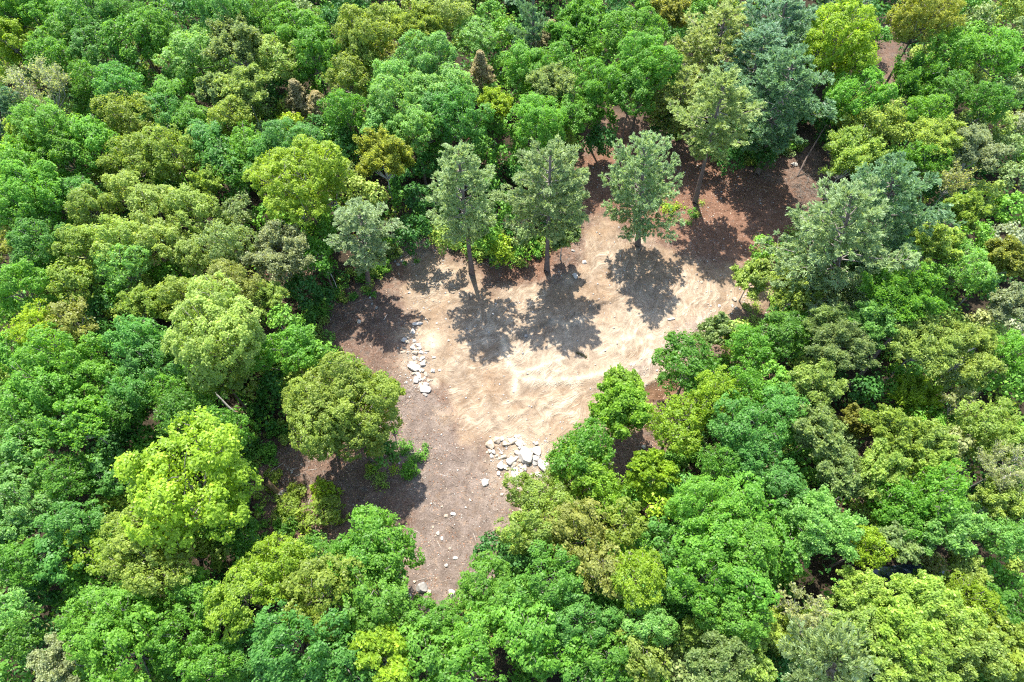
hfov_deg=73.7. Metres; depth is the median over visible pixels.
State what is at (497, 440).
boulder
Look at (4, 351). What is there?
broadleaf tree
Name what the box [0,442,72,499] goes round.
broadleaf tree
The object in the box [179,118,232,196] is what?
broadleaf tree
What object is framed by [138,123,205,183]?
broadleaf tree
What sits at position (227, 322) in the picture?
broadleaf tree
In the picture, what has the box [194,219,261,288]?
broadleaf tree
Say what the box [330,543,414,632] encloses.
broadleaf tree
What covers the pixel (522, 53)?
broadleaf tree
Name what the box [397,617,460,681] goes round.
broadleaf tree
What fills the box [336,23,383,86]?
broadleaf tree
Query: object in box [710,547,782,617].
broadleaf tree
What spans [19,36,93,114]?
broadleaf tree
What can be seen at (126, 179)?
broadleaf tree
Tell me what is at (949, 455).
thin leaved tree
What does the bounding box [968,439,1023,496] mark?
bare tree
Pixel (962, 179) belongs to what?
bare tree
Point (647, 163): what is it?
pine tree
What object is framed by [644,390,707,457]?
broadleaf tree
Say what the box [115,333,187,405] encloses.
broadleaf tree
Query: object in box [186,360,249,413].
broadleaf tree
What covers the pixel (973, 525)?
thin leaved tree
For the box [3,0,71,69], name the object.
broadleaf tree
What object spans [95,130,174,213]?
broadleaf tree
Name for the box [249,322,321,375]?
broadleaf tree
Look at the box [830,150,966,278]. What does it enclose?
pine tree
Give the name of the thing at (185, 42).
broadleaf tree
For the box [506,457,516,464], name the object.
boulder
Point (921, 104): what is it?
broadleaf tree
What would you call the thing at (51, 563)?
broadleaf tree
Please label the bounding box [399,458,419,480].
shrub
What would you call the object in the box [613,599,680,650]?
broadleaf tree
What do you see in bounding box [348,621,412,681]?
thin leaved tree
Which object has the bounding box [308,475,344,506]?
shrub
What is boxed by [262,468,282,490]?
shrub
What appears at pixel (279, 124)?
broadleaf tree
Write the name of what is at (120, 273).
broadleaf tree
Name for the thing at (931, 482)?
broadleaf tree
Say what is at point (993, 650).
thin leaved tree
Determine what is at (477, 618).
broadleaf tree
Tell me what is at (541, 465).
boulder
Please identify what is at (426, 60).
broadleaf tree
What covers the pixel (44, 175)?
broadleaf tree
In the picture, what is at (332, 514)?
shrub
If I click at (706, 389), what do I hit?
broadleaf tree
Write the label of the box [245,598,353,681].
broadleaf tree
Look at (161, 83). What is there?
broadleaf tree
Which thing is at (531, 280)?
leaf litter
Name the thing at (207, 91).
thin leaved tree
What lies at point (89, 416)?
thin leaved tree
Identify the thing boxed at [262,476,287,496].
broken snag
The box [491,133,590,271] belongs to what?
pine tree
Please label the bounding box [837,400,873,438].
thin leaved tree
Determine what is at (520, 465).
scattered pebbles
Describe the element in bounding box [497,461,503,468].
boulder
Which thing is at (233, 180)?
broadleaf tree
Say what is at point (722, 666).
thin leaved tree
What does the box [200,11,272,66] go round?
thin leaved tree
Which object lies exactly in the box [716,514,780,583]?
broadleaf tree
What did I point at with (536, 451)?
boulder
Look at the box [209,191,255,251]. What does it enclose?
broadleaf tree
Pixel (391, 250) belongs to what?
shrub
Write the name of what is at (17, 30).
broadleaf tree
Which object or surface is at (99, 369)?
broadleaf tree
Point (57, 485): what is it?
broadleaf tree
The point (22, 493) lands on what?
broadleaf tree
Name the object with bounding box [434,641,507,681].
broadleaf tree
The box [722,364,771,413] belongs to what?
broadleaf tree
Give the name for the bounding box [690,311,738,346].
thin leaved tree
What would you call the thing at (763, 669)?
thin leaved tree
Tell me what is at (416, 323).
boulder
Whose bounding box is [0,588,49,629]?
broadleaf tree
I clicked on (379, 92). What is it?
broadleaf tree
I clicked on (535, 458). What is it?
boulder
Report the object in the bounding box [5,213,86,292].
broadleaf tree
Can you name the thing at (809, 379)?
thin leaved tree
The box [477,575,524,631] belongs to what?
broadleaf tree
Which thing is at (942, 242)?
thin leaved tree
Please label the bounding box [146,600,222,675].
broadleaf tree
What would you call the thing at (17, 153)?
broadleaf tree
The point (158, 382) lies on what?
broadleaf tree
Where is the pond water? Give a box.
[872,564,962,591]
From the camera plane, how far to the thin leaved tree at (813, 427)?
64.01 m
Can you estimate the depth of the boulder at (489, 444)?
76.03 m
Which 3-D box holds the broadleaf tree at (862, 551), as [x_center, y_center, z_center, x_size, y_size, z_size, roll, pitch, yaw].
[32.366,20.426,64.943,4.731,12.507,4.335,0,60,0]
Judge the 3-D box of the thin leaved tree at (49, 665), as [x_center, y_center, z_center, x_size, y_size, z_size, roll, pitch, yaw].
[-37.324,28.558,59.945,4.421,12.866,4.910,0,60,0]
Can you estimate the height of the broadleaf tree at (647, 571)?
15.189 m
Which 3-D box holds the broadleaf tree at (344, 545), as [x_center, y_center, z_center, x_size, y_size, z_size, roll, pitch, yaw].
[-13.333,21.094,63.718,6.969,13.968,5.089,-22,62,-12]
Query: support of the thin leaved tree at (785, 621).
on the ground
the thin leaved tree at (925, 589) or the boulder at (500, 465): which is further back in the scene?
the boulder at (500, 465)
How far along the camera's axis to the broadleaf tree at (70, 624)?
55.25 m
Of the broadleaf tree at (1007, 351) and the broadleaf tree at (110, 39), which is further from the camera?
the broadleaf tree at (110, 39)
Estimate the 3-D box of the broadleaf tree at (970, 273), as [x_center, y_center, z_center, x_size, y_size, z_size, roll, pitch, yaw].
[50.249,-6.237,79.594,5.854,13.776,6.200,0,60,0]
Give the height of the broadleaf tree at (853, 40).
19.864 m
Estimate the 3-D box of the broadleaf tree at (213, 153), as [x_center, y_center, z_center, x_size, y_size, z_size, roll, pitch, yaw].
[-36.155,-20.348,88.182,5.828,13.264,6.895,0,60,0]
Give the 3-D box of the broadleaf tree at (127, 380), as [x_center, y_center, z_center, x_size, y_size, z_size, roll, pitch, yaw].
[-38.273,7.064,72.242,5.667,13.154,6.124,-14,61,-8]
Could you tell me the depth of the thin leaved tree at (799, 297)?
76.38 m
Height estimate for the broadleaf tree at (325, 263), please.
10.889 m
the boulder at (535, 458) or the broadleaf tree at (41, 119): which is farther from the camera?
the broadleaf tree at (41, 119)
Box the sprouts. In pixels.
[253,199,771,537]
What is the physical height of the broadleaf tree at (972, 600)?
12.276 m
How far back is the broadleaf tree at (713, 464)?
64.43 m
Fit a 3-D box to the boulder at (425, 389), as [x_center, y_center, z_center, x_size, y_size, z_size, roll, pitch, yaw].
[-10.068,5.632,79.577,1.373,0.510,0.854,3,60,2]
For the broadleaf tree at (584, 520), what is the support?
on the ground
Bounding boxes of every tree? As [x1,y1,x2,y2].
[0,0,49,64]
[0,16,47,93]
[0,53,73,125]
[0,85,36,142]
[0,116,55,170]
[0,132,67,224]
[0,158,67,229]
[0,176,68,261]
[0,223,46,290]
[0,255,67,333]
[0,328,40,374]
[0,348,82,422]
[0,378,33,421]
[0,402,68,459]
[0,421,80,480]
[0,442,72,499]
[0,466,72,530]
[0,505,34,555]
[0,534,46,588]
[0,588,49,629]
[0,616,48,660]
[1,298,68,356]
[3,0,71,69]
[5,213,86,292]
[6,96,83,178]
[11,320,109,398]
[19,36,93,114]
[21,523,110,584]
[24,629,107,681]
[25,10,94,57]
[28,494,116,549]
[29,128,96,185]
[29,151,71,188]
[29,450,114,504]
[33,391,130,459]
[40,294,112,359]
[44,224,119,290]
[44,258,110,326]
[51,172,102,213]
[52,583,154,662]
[55,0,126,70]
[61,355,123,399]
[61,525,118,575]
[62,113,123,169]
[63,181,118,232]
[67,19,120,92]
[67,57,108,102]
[75,603,161,681]
[78,212,162,279]
[81,449,133,499]
[88,58,147,109]
[89,89,163,140]
[90,243,164,317]
[94,0,156,71]
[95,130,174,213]
[95,313,179,383]
[96,10,165,78]
[96,521,203,597]
[97,497,203,567]
[98,168,166,244]
[100,572,164,620]
[101,367,162,422]
[104,386,157,439]
[109,405,263,556]
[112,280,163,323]
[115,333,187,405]
[124,183,188,260]
[125,0,186,90]
[129,223,190,276]
[137,87,195,171]
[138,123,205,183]
[138,371,190,411]
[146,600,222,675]
[147,73,194,118]
[149,386,214,437]
[151,23,222,105]
[154,274,219,341]
[160,269,266,392]
[164,182,230,258]
[164,562,226,624]
[168,100,215,146]
[169,231,218,276]
[171,635,250,681]
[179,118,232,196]
[186,163,224,199]
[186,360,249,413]
[189,404,254,465]
[191,0,260,65]
[193,133,245,212]
[194,71,225,103]
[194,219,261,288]
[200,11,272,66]
[200,490,251,545]
[202,257,266,326]
[202,561,282,643]
[206,94,253,166]
[208,632,252,679]
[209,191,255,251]
[210,62,274,121]
[210,152,261,223]
[221,516,262,558]
[223,120,267,195]
[235,531,313,604]
[239,219,315,299]
[241,134,355,246]
[243,0,298,52]
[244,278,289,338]
[245,130,287,176]
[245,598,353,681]
[245,605,304,647]
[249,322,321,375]
[251,31,310,81]
[261,116,323,189]
[262,0,329,89]
[278,550,365,643]
[280,78,315,123]
[281,350,374,440]
[282,376,352,462]
[291,23,340,97]
[294,536,340,584]
[301,630,367,681]
[302,232,338,292]
[303,90,338,137]
[314,369,403,447]
[316,87,367,161]
[320,51,370,134]
[323,196,410,287]
[324,408,385,462]
[326,533,402,591]
[330,3,399,66]
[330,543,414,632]
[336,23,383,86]
[342,502,425,584]
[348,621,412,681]
[352,123,413,216]
[358,97,410,137]
[361,373,405,425]
[366,73,432,131]
[367,56,418,143]
[386,0,443,50]
[389,102,441,185]
[391,28,459,79]
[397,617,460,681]
[400,68,440,151]
[403,592,463,643]
[410,91,457,166]
[416,0,473,57]
[421,139,504,275]
[422,61,480,151]
[424,81,495,171]
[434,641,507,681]
[446,598,510,674]
[452,12,498,94]
[454,549,511,611]
[469,49,497,114]
[476,86,513,151]
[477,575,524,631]
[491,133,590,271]
[493,593,556,672]
[494,480,582,554]
[499,37,542,120]
[499,538,584,617]
[501,465,570,517]
[502,0,525,6]
[505,0,549,65]
[506,91,569,154]
[524,626,589,681]
[525,60,577,107]
[526,40,576,74]
[532,19,565,53]
[535,496,609,577]
[540,585,624,653]
[542,416,615,486]
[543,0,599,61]
[543,217,581,259]
[545,87,597,157]
[548,439,616,508]
[559,653,605,681]
[571,632,637,681]
[572,55,627,149]
[576,541,628,599]
[580,460,628,517]
[583,375,655,441]
[596,496,649,551]
[598,129,684,246]
[599,386,634,437]
[600,5,669,105]
[602,363,644,407]
[605,70,655,147]
[608,546,666,613]
[610,29,683,134]
[611,627,671,681]
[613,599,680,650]
[624,447,680,490]
[634,515,683,565]
[643,63,708,145]
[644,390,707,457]
[649,0,692,64]
[651,328,722,402]
[659,557,707,611]
[663,474,755,545]
[666,63,767,203]
[666,542,757,616]
[667,0,766,85]
[671,508,751,576]
[682,610,721,648]
[683,628,755,681]
[684,364,748,428]
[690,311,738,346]
[692,581,776,653]
[695,443,746,484]
[705,21,792,122]
[706,388,791,466]
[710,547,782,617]
[711,470,778,533]
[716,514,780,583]
[719,426,798,493]
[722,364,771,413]
[725,322,779,375]
[727,0,834,78]
[729,258,771,301]
[729,607,783,649]
[732,42,843,174]
[736,636,777,681]
[750,381,809,447]
[751,463,809,515]
[754,171,928,316]
[756,305,813,369]
[759,503,811,580]
[763,604,807,661]
[768,266,825,312]
[772,581,835,637]
[776,613,880,681]
[780,483,868,563]
[782,356,849,416]
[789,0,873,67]
[791,403,855,461]
[793,0,881,93]
[800,446,867,503]
[802,301,857,360]
[802,598,837,638]
[803,319,881,370]
[815,64,900,155]
[818,122,893,199]
[823,524,898,570]
[827,564,896,609]
[828,597,882,655]
[830,89,907,145]
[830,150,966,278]
[835,437,913,501]
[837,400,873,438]
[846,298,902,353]
[849,520,924,565]
[856,261,953,339]
[857,403,928,459]
[857,475,931,526]
[860,499,929,547]
[860,636,911,681]
[864,595,943,674]
[874,307,966,392]
[876,635,962,681]
[884,0,966,86]
[885,569,963,629]
[887,373,945,418]
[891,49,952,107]
[892,112,970,199]
[892,458,976,521]
[895,93,954,160]
[895,139,954,180]
[904,415,961,459]
[907,220,965,271]
[907,440,962,483]
[912,595,989,656]
[914,23,982,107]
[914,494,991,559]
[929,68,975,111]
[930,122,1015,207]
[930,158,981,210]
[931,320,1008,385]
[932,237,996,296]
[937,188,992,231]
[940,385,982,417]
[942,551,993,594]
[942,570,1007,618]
[945,474,1023,527]
[945,626,1018,680]
[947,514,1023,562]
[948,394,1023,458]
[952,421,1023,478]
[953,24,1023,110]
[954,233,1023,307]
[963,80,1019,124]
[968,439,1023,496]
[971,328,1023,385]
[979,578,1023,627]
[984,610,1023,680]
[985,280,1023,322]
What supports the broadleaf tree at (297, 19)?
on the ground
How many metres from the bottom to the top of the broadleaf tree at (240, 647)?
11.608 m
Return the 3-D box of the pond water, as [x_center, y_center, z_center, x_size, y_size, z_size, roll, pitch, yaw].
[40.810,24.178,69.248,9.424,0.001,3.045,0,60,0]
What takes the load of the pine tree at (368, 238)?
on the ground
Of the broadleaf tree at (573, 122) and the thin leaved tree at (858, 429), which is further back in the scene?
the broadleaf tree at (573, 122)
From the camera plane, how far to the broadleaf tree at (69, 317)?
72.56 m
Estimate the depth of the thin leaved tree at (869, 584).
58.11 m
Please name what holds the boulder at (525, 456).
on the ground
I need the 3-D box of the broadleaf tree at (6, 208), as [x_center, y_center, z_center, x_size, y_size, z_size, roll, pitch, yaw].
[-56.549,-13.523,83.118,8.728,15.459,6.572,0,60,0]
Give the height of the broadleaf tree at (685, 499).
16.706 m
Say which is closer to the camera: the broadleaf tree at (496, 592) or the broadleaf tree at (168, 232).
the broadleaf tree at (496, 592)
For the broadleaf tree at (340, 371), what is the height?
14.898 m
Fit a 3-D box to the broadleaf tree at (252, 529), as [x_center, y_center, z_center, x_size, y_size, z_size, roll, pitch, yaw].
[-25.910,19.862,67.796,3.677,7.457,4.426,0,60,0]
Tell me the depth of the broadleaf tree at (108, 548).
58.63 m
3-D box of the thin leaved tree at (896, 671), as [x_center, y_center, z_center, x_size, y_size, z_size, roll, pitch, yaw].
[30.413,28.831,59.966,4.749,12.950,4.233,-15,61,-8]
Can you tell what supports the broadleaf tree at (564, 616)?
on the ground
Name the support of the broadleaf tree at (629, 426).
on the ground
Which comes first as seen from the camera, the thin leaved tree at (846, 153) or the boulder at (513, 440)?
the boulder at (513, 440)
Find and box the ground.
[0,0,1023,681]
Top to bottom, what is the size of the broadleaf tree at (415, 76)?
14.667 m
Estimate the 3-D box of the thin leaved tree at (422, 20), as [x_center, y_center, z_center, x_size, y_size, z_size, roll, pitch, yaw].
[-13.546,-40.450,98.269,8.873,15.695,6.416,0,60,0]
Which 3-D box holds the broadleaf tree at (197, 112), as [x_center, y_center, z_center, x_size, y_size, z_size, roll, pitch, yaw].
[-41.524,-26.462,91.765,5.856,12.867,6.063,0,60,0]
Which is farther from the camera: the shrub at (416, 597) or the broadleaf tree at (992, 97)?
the broadleaf tree at (992, 97)
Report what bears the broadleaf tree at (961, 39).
on the ground
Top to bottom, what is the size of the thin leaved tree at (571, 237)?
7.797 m
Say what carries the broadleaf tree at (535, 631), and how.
on the ground
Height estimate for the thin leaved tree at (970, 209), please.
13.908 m
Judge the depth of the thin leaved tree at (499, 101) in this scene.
88.90 m
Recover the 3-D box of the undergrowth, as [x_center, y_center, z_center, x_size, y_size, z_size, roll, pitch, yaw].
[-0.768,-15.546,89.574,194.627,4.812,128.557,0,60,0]
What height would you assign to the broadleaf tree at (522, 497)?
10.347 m
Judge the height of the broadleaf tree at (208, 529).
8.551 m
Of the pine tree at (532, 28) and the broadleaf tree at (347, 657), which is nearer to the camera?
the broadleaf tree at (347, 657)
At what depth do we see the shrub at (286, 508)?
71.27 m
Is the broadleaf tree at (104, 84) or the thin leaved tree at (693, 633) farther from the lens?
the broadleaf tree at (104, 84)
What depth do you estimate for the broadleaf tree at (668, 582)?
59.84 m
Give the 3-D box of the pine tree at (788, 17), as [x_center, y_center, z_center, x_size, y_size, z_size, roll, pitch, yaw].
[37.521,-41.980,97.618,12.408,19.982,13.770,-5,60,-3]
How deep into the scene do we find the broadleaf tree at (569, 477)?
65.83 m
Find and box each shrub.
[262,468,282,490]
[269,515,297,537]
[275,494,300,524]
[285,479,306,504]
[292,492,351,529]
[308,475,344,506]
[372,257,392,273]
[384,242,403,260]
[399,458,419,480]
[412,593,421,604]
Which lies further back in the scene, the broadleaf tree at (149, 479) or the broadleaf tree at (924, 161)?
the broadleaf tree at (924, 161)
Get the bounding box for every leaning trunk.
[203,380,235,411]
[797,124,826,175]
[844,337,892,391]
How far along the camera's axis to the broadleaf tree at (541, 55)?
91.42 m
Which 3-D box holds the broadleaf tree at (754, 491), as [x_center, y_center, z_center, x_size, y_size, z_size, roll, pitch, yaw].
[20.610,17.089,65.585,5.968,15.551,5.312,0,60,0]
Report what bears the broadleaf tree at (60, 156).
on the ground
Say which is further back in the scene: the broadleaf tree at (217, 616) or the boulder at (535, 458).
the boulder at (535, 458)
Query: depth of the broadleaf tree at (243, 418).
65.65 m
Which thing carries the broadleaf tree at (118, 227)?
on the ground
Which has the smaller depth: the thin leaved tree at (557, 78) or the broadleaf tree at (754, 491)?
the broadleaf tree at (754, 491)
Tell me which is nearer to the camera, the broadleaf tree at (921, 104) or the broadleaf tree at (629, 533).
the broadleaf tree at (629, 533)
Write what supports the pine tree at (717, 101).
on the ground
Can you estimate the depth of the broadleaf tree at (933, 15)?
92.92 m
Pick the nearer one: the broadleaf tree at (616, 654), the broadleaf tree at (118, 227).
the broadleaf tree at (616, 654)
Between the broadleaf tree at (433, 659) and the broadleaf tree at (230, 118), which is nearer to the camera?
the broadleaf tree at (433, 659)
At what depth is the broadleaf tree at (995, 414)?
65.90 m
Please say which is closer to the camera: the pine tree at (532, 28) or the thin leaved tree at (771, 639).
the thin leaved tree at (771, 639)
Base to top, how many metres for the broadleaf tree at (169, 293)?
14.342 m
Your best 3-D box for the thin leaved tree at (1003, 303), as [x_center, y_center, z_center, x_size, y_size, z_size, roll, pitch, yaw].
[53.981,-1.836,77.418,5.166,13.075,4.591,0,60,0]
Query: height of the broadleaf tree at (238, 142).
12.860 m
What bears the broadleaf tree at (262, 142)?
on the ground
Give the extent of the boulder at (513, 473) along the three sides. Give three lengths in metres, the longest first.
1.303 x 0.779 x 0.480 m
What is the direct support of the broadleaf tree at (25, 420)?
on the ground
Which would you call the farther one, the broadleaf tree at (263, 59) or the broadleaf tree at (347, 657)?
the broadleaf tree at (263, 59)
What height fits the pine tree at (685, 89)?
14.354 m
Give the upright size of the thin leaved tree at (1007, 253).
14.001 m
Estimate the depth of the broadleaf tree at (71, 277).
74.83 m
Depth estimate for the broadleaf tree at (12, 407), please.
67.07 m
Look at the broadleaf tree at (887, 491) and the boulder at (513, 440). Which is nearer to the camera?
the broadleaf tree at (887, 491)
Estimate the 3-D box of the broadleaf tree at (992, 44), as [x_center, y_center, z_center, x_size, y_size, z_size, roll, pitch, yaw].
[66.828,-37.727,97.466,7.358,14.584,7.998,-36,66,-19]
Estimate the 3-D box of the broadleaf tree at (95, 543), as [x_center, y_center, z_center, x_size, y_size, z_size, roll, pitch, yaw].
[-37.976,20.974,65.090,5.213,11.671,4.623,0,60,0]
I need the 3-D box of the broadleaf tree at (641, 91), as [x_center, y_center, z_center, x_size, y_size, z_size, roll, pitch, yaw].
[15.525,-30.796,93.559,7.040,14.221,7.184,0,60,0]
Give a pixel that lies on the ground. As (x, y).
(556, 324)
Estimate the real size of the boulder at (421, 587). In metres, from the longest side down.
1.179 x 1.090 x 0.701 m
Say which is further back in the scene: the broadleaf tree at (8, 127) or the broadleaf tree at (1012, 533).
the broadleaf tree at (8, 127)
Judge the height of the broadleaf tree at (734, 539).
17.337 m
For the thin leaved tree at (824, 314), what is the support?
on the ground
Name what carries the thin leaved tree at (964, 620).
on the ground
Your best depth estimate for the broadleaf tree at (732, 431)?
64.47 m
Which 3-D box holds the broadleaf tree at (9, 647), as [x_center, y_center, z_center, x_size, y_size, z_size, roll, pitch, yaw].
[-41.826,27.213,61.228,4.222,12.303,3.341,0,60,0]
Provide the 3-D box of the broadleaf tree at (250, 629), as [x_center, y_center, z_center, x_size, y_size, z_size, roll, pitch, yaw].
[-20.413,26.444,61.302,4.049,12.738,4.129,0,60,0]
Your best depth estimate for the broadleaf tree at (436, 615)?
57.12 m
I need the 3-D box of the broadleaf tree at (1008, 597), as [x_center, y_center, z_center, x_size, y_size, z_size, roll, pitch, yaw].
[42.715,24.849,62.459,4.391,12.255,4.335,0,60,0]
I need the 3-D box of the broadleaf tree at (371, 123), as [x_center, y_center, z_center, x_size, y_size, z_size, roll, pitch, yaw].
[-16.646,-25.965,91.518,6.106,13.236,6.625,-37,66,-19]
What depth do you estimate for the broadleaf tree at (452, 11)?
95.05 m
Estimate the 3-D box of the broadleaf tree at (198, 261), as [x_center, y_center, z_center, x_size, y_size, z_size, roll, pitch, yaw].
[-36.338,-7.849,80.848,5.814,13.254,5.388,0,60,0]
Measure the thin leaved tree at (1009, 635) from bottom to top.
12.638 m
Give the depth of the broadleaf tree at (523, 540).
61.73 m
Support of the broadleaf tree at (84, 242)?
on the ground
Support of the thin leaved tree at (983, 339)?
on the ground
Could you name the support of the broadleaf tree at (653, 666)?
on the ground
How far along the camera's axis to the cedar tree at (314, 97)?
93.22 m
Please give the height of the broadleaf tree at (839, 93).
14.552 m
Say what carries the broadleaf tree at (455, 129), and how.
on the ground
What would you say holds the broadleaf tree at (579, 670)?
on the ground
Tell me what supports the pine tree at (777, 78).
on the ground
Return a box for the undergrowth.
[0,0,1023,681]
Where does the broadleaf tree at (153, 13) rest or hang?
on the ground
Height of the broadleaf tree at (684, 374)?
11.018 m
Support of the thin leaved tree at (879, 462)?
on the ground
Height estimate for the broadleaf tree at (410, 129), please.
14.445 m
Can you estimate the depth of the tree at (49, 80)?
87.32 m
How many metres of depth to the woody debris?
78.08 m
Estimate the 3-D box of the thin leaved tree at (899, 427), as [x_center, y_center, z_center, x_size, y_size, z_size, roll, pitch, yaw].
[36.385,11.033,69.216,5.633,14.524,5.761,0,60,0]
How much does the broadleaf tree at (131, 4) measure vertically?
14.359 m
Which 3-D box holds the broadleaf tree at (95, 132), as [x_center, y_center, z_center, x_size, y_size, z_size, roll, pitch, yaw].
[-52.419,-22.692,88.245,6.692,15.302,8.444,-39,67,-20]
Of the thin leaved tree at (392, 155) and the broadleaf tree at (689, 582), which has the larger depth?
the thin leaved tree at (392, 155)
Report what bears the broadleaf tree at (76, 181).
on the ground
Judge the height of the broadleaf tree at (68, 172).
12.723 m
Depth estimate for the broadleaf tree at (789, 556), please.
60.85 m
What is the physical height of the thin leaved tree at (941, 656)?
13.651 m
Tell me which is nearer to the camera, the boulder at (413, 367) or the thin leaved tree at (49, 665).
the thin leaved tree at (49, 665)
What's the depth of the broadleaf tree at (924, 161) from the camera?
83.07 m
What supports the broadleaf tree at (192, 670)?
on the ground
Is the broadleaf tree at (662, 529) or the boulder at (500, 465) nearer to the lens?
the broadleaf tree at (662, 529)
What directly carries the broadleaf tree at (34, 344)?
on the ground
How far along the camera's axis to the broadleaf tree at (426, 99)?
86.75 m
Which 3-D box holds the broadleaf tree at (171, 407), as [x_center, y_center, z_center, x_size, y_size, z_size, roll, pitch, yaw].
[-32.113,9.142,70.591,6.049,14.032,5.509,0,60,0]
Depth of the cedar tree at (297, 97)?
93.25 m
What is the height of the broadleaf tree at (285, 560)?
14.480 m
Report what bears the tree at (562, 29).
on the ground
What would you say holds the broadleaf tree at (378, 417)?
on the ground
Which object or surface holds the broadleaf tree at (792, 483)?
on the ground
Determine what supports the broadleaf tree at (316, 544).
on the ground
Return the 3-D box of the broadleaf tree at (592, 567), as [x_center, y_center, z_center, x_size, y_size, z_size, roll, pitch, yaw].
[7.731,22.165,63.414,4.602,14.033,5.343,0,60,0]
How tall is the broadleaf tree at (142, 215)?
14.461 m
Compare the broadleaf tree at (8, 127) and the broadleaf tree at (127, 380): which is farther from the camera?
the broadleaf tree at (8, 127)
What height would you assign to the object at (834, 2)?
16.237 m
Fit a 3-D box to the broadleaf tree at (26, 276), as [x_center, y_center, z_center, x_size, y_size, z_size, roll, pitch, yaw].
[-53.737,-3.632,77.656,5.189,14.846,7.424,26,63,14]
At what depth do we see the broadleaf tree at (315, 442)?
65.32 m
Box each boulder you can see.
[407,363,419,370]
[412,322,422,325]
[413,376,418,382]
[416,582,427,593]
[420,385,430,392]
[448,589,455,597]
[485,440,493,449]
[494,436,500,443]
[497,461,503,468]
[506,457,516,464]
[510,438,517,443]
[511,467,517,477]
[515,439,523,445]
[518,446,532,463]
[532,447,540,456]
[532,455,538,460]
[538,461,548,470]
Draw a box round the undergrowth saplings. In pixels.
[0,0,1023,681]
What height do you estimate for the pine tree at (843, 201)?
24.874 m
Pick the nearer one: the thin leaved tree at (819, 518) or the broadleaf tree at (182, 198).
the thin leaved tree at (819, 518)
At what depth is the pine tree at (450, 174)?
75.04 m
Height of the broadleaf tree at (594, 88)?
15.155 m
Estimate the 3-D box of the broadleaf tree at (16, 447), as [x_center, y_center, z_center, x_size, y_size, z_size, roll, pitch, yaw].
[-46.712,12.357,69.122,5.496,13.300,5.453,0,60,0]
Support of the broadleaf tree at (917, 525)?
on the ground
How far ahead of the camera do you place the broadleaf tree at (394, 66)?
88.69 m
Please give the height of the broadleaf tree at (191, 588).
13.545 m
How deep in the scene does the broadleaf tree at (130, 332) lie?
69.26 m
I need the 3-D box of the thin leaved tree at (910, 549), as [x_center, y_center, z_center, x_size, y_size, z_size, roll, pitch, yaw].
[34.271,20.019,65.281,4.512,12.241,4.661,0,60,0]
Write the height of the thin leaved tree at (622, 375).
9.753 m
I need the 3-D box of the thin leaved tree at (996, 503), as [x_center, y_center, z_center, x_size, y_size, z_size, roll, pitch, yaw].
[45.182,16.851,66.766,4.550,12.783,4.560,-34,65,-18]
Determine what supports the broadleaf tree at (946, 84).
on the ground
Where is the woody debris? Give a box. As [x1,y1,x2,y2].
[186,140,865,627]
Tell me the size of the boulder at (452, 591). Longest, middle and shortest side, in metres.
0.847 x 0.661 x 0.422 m
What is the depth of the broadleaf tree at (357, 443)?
67.33 m
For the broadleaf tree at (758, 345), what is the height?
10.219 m
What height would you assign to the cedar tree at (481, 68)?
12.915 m
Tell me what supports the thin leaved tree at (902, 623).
on the ground
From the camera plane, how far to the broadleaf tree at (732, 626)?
55.00 m
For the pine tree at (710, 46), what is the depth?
92.51 m
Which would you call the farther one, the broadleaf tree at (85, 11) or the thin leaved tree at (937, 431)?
the broadleaf tree at (85, 11)
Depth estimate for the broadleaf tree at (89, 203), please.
78.99 m
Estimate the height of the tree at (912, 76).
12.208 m
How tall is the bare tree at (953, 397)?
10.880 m
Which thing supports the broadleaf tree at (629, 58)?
on the ground
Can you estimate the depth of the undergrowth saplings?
80.60 m
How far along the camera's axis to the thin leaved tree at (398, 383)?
69.43 m
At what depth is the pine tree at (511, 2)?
110.94 m
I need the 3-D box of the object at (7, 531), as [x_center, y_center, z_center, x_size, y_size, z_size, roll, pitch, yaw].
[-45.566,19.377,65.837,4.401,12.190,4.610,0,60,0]
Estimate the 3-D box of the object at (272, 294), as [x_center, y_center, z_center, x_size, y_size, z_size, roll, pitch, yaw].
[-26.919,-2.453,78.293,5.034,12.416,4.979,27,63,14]
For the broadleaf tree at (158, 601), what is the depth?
58.44 m
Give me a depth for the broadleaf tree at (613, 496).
65.29 m
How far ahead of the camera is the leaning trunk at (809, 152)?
95.32 m
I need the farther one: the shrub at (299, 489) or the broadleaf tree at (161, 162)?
the broadleaf tree at (161, 162)
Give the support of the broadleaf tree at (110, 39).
on the ground
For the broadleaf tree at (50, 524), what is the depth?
60.91 m
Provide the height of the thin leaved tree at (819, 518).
15.574 m
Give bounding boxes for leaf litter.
[187,138,894,640]
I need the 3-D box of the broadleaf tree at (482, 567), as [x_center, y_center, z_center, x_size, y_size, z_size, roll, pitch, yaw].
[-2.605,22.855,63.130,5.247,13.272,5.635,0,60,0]
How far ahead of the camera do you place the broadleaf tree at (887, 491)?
61.84 m
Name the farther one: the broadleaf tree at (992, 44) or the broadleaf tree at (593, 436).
the broadleaf tree at (992, 44)
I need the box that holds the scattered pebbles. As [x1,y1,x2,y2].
[264,138,798,584]
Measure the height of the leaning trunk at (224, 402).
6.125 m
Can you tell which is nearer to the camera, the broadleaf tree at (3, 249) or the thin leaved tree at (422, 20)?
the broadleaf tree at (3, 249)
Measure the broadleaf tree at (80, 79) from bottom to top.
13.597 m
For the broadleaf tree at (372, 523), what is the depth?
59.81 m

